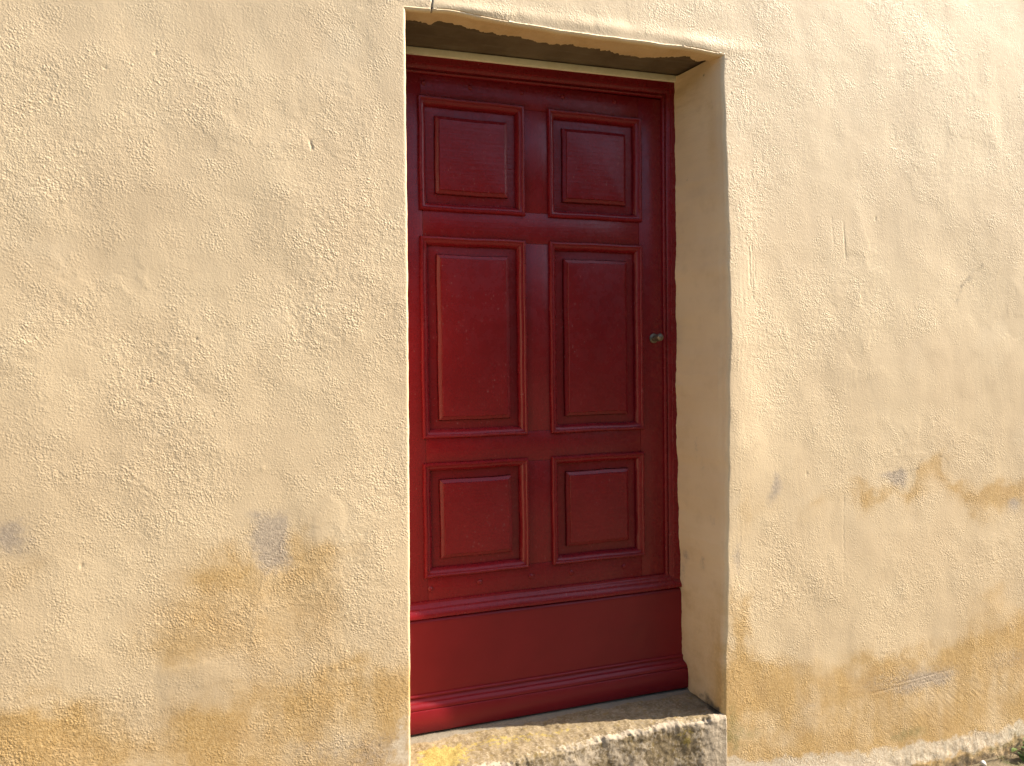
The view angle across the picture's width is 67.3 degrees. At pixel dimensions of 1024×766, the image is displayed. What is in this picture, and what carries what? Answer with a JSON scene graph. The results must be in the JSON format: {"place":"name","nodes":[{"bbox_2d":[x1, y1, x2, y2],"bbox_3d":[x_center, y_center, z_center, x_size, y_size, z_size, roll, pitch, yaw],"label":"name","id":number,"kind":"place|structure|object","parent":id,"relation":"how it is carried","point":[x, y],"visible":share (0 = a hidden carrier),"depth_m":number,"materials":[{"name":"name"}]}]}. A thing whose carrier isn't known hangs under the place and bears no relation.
{"place":"outdoors","nodes":[
{"label":"outdoors","id":0,"kind":"place"},
{"bbox_2d":[971,751,1023,765],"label":"ground","id":1,"kind":"structure","parent":0,"point":[1016,760],"depth_m":2.84,"materials":[{"name":"beige stone"}]},
{"bbox_2d":[0,0,1023,765],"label":"stucco wall","id":2,"kind":"structure","parent":1,"relation":"on","point":[204,470],"depth_m":2.09,"materials":[{"name":"beige paint"}]},
{"bbox_2d":[405,46,687,734],"bbox_3d":[0.096,-0.001,2.500,1.160,2.128,0.098,-1,1,-19],"label":"panelled door","id":3,"kind":"structure","parent":2,"relation":"attached to","point":[545,565],"depth_m":2.50,"materials":[{"name":"red paint"}]},
{"bbox_2d":[405,20,705,75],"bbox_3d":[0.122,-1.111,2.434,1.090,0.178,0.310,-1,1,-19],"label":"door lintel","id":4,"kind":"structure","parent":2,"relation":"attached to","point":[440,35],"depth_m":2.38,"materials":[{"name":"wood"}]},
{"bbox_2d":[410,687,726,765],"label":"doorstep","id":5,"kind":"object","parent":1,"relation":"on","point":[685,726],"visible":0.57,"depth_m":2.39,"materials":[{"name":"stone"}]},
{"bbox_2d":[980,760,985,765],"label":"pebble","id":6,"kind":"object","parent":1,"relation":"on","point":[982,762],"visible":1,"depth_m":2.81,"materials":[{"name":"stone"}]},
{"bbox_2d":[993,745,1020,761],"bbox_3d":[1.840,1.368,2.847,0.135,0.062,0.054,-1,1,-19],"label":"dry grass tuft","id":7,"kind":"object","parent":1,"relation":"on","point":[1005,757],"visible":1,"depth_m":2.86,"materials":[{"name":"plant"}]},
{"bbox_2d":[1011,737,1023,761],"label":"weed","id":8,"kind":"object","parent":1,"relation":"on","point":[1021,756],"visible":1,"depth_m":2.86,"materials":[{"name":"green plant"}]}
]}

